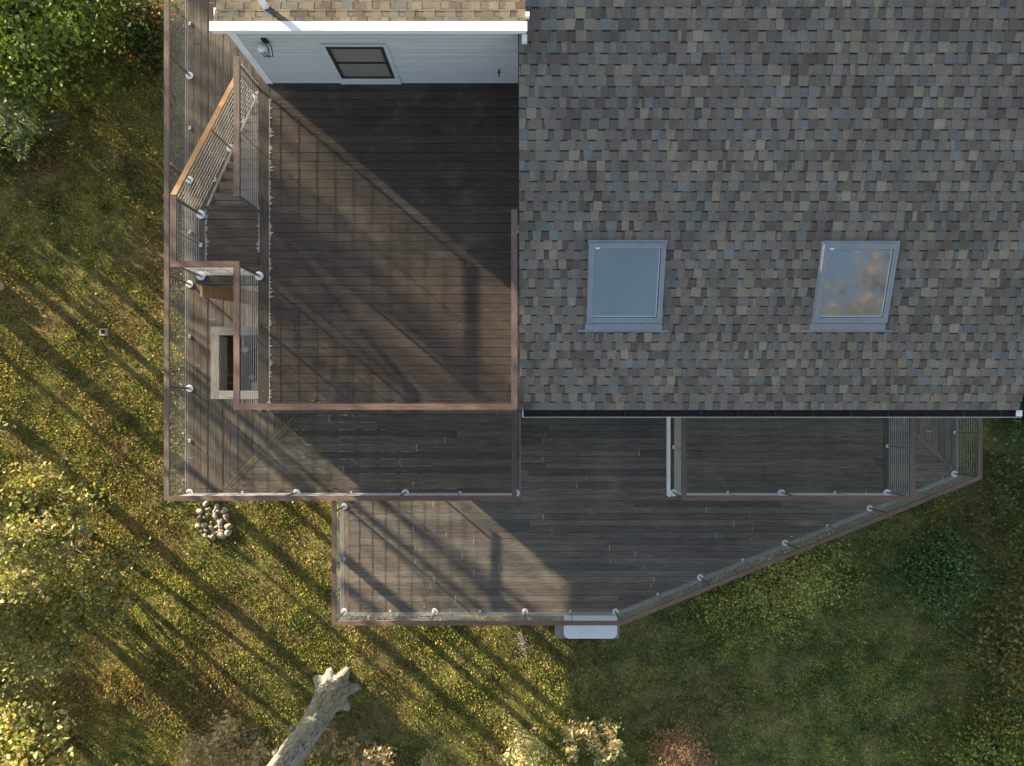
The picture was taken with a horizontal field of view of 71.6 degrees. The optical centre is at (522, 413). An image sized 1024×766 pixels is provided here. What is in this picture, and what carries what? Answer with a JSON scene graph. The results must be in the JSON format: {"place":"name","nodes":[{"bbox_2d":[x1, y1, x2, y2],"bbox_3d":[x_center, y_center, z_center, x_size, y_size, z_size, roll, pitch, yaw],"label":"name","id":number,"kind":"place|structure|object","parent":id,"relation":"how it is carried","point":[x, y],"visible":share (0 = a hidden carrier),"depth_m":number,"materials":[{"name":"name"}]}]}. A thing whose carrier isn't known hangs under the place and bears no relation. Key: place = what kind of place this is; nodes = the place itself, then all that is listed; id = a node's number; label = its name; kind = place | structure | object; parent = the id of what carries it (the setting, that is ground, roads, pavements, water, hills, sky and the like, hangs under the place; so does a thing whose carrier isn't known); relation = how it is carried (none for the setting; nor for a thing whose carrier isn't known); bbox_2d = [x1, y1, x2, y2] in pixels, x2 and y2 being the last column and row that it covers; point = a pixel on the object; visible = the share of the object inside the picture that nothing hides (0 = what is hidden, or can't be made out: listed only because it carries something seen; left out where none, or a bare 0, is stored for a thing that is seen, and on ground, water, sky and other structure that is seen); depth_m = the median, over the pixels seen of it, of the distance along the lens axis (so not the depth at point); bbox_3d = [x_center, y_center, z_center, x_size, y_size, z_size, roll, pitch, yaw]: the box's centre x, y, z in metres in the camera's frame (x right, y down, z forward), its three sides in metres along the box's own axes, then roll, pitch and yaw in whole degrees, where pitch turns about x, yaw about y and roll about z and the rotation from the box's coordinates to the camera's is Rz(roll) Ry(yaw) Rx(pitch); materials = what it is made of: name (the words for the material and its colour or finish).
{"place":"outdoors","nodes":[
{"label":"outdoors","id":0,"kind":"place"},
{"bbox_2d":[211,327,257,399],"bbox_3d":[-4.611,-0.845,12.880,1.218,1.961,1.210,0,90,0],"label":"fire pit","id":1,"kind":"object","parent":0,"point":[221,363],"visible":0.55,"depth_m":12.14,"materials":[{"name":"beige stone"}]},
{"bbox_2d":[0,0,1023,765],"bbox_3d":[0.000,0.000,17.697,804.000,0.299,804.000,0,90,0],"label":"lawn","id":2,"kind":"structure","parent":0,"point":[968,442],"depth_m":17.70,"materials":[{"name":"plant"}]},
{"bbox_2d":[0,281,3,290],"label":"boulder","id":3,"kind":"object","parent":2,"relation":"on","point":[1,286],"visible":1,"depth_m":17.54,"materials":[{"name":"stone"}]},
{"bbox_2d":[0,97,54,190],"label":"bush","id":4,"kind":"object","parent":2,"relation":"on","point":[4,143],"visible":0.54,"depth_m":17.37,"materials":[{"name":"green plant"}]},
{"bbox_2d":[0,79,66,160],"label":"shrub","id":5,"kind":"object","parent":2,"relation":"on","point":[8,111],"visible":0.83,"depth_m":16.42,"materials":[{"name":"green plant"}]},
{"bbox_2d":[0,686,96,765],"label":"oak tree","id":6,"kind":"object","parent":2,"relation":"on","point":[33,730],"visible":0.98,"depth_m":15.37,"materials":[{"name":"green plant"}]},
{"bbox_2d":[0,0,150,154],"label":"maple tree","id":7,"kind":"object","parent":2,"relation":"on","point":[22,52],"visible":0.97,"depth_m":15.96,"materials":[{"name":"green plant"}]},
{"bbox_2d":[0,385,159,713],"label":"oak tree","id":8,"kind":"object","parent":2,"relation":"on","point":[33,535],"visible":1,"depth_m":14.92,"materials":[{"name":"green plant"}]},
{"bbox_2d":[99,328,108,335],"bbox_3d":[-10.450,-2.030,17.749,0.180,0.100,0.180,0,90,0],"label":"concrete block","id":9,"kind":"object","parent":2,"relation":"on","point":[101,331],"depth_m":17.70,"materials":[{"name":"concrete"}]},
{"bbox_2d":[89,0,184,89],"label":"bush","id":10,"kind":"object","parent":2,"relation":"on","point":[147,13],"visible":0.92,"depth_m":17.19,"materials":[{"name":"green plant"}]},
{"bbox_2d":[201,522,207,527],"bbox_3d":[-7.899,2.791,17.682,0.169,0.153,0.146,0,90,0],"label":"stone","id":11,"kind":"object","parent":2,"relation":"on","point":[204,525],"visible":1,"depth_m":17.64,"materials":[{"name":"grey stone"}]},
{"bbox_2d":[209,534,215,540],"bbox_3d":[-7.695,3.084,17.659,0.162,0.149,0.176,0,90,0],"label":"stone","id":12,"kind":"object","parent":2,"relation":"on","point":[212,537],"visible":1,"depth_m":17.61,"materials":[{"name":"grey stone"}]},
{"bbox_2d":[213,512,217,518],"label":"stone","id":13,"kind":"object","parent":2,"relation":"on","point":[215,515],"visible":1,"depth_m":17.65,"materials":[{"name":"grey stone"}]},
{"bbox_2d":[217,518,222,524],"bbox_3d":[-7.526,2.703,17.690,0.144,0.145,0.184,0,90,0],"label":"stone","id":14,"kind":"object","parent":2,"relation":"on","point":[219,521],"visible":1,"depth_m":17.65,"materials":[{"name":"beige stone"}]},
{"bbox_2d":[217,532,225,538],"bbox_3d":[-7.463,3.035,17.656,0.227,0.174,0.172,27,90,0],"label":"stone","id":15,"kind":"object","parent":2,"relation":"on","point":[220,535],"visible":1,"depth_m":17.60,"materials":[{"name":"beige stone"}]},
{"bbox_2d":[173,709,272,765],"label":"oak sapling","id":16,"kind":"object","parent":2,"relation":"on","point":[229,726],"visible":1,"depth_m":16.10,"materials":[{"name":"green plant"}]},
{"bbox_2d":[221,507,228,513],"bbox_3d":[-7.415,2.419,17.709,0.164,0.137,0.177,0,90,0],"label":"stone","id":17,"kind":"object","parent":2,"relation":"on","point":[224,510],"visible":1,"depth_m":17.67,"materials":[{"name":"grey stone"}]},
{"bbox_2d":[223,513,228,520],"bbox_3d":[-7.378,2.579,17.695,0.142,0.150,0.191,0,90,0],"label":"stone","id":18,"kind":"object","parent":2,"relation":"on","point":[226,516],"visible":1,"depth_m":17.66,"materials":[{"name":"grey stone"}]},
{"bbox_2d":[224,529,231,535],"bbox_3d":[-7.318,2.962,17.668,0.164,0.154,0.208,31,90,0],"label":"stone","id":19,"kind":"object","parent":2,"relation":"on","point":[228,532],"visible":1,"depth_m":17.62,"materials":[{"name":"grey stone"}]},
{"bbox_2d":[224,523,232,529],"bbox_3d":[-7.308,2.820,17.669,0.197,0.164,0.164,0,90,0],"label":"stone","id":20,"kind":"object","parent":2,"relation":"on","point":[228,526],"visible":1,"depth_m":17.62,"materials":[{"name":"beige stone"}]},
{"bbox_2d":[267,666,361,765],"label":"log","id":21,"kind":"object","parent":2,"relation":"on","point":[333,689],"visible":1,"depth_m":15.92,"materials":[{"name":"grey wood"}]},
{"bbox_2d":[275,704,396,765],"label":"oak sapling","id":22,"kind":"object","parent":2,"relation":"on","point":[322,743],"visible":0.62,"depth_m":16.08,"materials":[{"name":"brown plant"}]},
{"bbox_2d":[185,0,520,496],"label":"deck","id":23,"kind":"structure","parent":2,"relation":"on","point":[227,446],"depth_m":13.87,"materials":[{"name":"brown wood"}]},
{"bbox_2d":[206,91,257,204],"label":"stairs","id":24,"kind":"structure","parent":23,"relation":"on","point":[222,193],"depth_m":12.03,"materials":[{"name":"brown wood"}]},
{"bbox_2d":[170,74,256,210],"bbox_3d":[-5.190,-4.760,12.214,0.140,3.308,3.019,0,90,0],"label":"railing","id":25,"kind":"object","parent":24,"relation":"attached to","point":[198,149],"visible":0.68,"depth_m":11.78,"materials":[{"name":"orange wood"}]},
{"bbox_2d":[164,0,519,500],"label":"railing","id":26,"kind":"object","parent":23,"relation":"on","point":[297,495],"visible":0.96,"depth_m":12.95,"materials":[{"name":"brown wood"}]},
{"bbox_2d":[195,76,520,412],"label":"deck","id":27,"kind":"structure","parent":23,"relation":"on","point":[366,190],"depth_m":11.48,"materials":[{"name":"brown wood"}]},
{"bbox_2d":[233,56,260,212],"bbox_3d":[-4.250,-4.270,11.019,0.090,0.918,2.079,0,90,0],"label":"railing","id":28,"kind":"object","parent":27,"relation":"on","point":[237,65],"visible":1,"depth_m":10.56,"materials":[{"name":"brown wood"}]},
{"bbox_2d":[170,195,517,409],"bbox_3d":[-2.640,-1.667,11.019,5.240,0.918,3.225,0,90,0],"label":"railing","id":29,"kind":"object","parent":27,"relation":"on","point":[236,266],"visible":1,"depth_m":10.56,"materials":[{"name":"red wood"}]},
{"bbox_2d":[415,748,441,765],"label":"oak sapling","id":30,"kind":"object","parent":2,"relation":"on","point":[429,761],"visible":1,"depth_m":16.98,"materials":[{"name":"green plant"}]},
{"bbox_2d":[496,708,547,765],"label":"oak sapling","id":31,"kind":"object","parent":2,"relation":"on","point":[521,754],"visible":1,"depth_m":16.58,"materials":[{"name":"yellow plant"}]},
{"bbox_2d":[515,628,532,657],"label":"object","id":32,"kind":"structure","parent":2,"relation":"on","point":[521,642],"depth_m":17.70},
{"bbox_2d":[555,615,618,637],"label":"platform","id":33,"kind":"structure","parent":2,"relation":"on","point":[559,631],"depth_m":17.36,"materials":[{"name":"grey concrete"}]},
{"bbox_2d":[564,625,616,638],"bbox_3d":[1.609,4.981,17.070,1.273,0.570,0.733,0,90,0],"label":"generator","id":34,"kind":"object","parent":33,"relation":"on","point":[590,631],"visible":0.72,"depth_m":16.79,"materials":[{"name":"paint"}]},
{"bbox_2d":[562,714,625,765],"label":"oak sapling","id":35,"kind":"object","parent":2,"relation":"on","point":[584,728],"visible":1,"depth_m":16.73,"materials":[{"name":"beige plant"}]},
{"bbox_2d":[209,0,1023,416],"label":"house","id":36,"kind":"structure","parent":2,"relation":"on","point":[771,208],"depth_m":10.62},
{"bbox_2d":[320,44,401,83],"bbox_3d":[-2.440,-5.324,10.868,0.980,1.216,0.029,0,90,0],"label":"window","id":37,"kind":"structure","parent":36,"relation":"in","point":[351,63],"depth_m":10.79,"materials":[{"name":"black glass"}]},
{"bbox_2d":[667,417,889,496],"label":"balcony","id":38,"kind":"structure","parent":36,"relation":"attached to","point":[867,447],"depth_m":13.87,"materials":[{"name":"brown wood"}]},
{"bbox_2d":[670,417,914,500],"bbox_3d":[5.037,0.710,13.409,4.305,0.918,1.819,0,90,0],"label":"railing","id":39,"kind":"object","parent":38,"relation":"on","point":[782,495],"visible":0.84,"depth_m":12.95,"materials":[{"name":"brown wood"}]},
{"bbox_2d":[340,410,957,614],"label":"deck","id":40,"kind":"structure","parent":2,"relation":"on","point":[632,516],"depth_m":16.10,"materials":[{"name":"brown wood"}]},
{"bbox_2d":[332,417,981,624],"bbox_3d":[2.880,2.155,15.639,13.960,0.918,4.809,0,90,0],"label":"railing","id":41,"kind":"object","parent":40,"relation":"on","point":[436,617],"visible":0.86,"depth_m":15.39,"materials":[{"name":"brown wood"}]},
{"bbox_2d":[641,712,729,765],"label":"shrub","id":42,"kind":"object","parent":2,"relation":"on","point":[685,746],"visible":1,"depth_m":17.32,"materials":[{"name":"brown plant"}]},
{"bbox_2d":[682,557,765,639],"bbox_3d":[4.853,4.423,17.274,2.161,1.528,2.307,0,90,0],"label":"bush","id":43,"kind":"object","parent":2,"relation":"on","point":[721,600],"visible":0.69,"depth_m":17.22,"materials":[{"name":"green plant"}]},
{"bbox_2d":[712,528,877,647],"bbox_3d":[6.293,3.610,17.121,4.015,2.884,3.740,-31,90,0],"label":"bush","id":44,"kind":"object","parent":2,"relation":"on","point":[790,585],"visible":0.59,"depth_m":16.98,"materials":[{"name":"green plant"}]},
{"bbox_2d":[591,453,1023,765],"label":"clover","id":45,"kind":"object","parent":2,"relation":"on","point":[709,637],"visible":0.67,"depth_m":17.65,"materials":[{"name":"green plant"}]},
{"bbox_2d":[878,517,1007,632],"bbox_3d":[10.279,4.018,17.337,2.785,1.771,2.663,-33,90,0],"label":"bush","id":46,"kind":"object","parent":2,"relation":"on","point":[951,585],"visible":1,"depth_m":17.25,"materials":[{"name":"green plant"}]},
{"bbox_2d":[934,692,1023,765],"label":"bush","id":47,"kind":"object","parent":2,"relation":"on","point":[1010,756],"visible":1,"depth_m":17.02,"materials":[{"name":"green plant"}]},
{"bbox_2d":[958,551,1023,710],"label":"maple tree","id":48,"kind":"object","parent":2,"relation":"on","point":[992,655],"visible":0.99,"depth_m":16.87,"materials":[{"name":"green plant"}]},
{"bbox_2d":[970,413,1023,567],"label":"maple tree","id":49,"kind":"object","parent":2,"relation":"on","point":[1017,532],"visible":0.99,"depth_m":16.91,"materials":[{"name":"green plant"}]},
{"bbox_2d":[993,393,1023,440],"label":"bush","id":50,"kind":"object","parent":2,"relation":"on","point":[1017,418],"visible":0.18,"depth_m":17.29,"materials":[{"name":"green plant"}]},
{"bbox_2d":[0,0,1023,765],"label":"fallen leaves","id":51,"kind":"object","parent":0,"point":[962,514],"visible":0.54,"depth_m":17.66,"materials":[{"name":"brown plant"}]}
]}

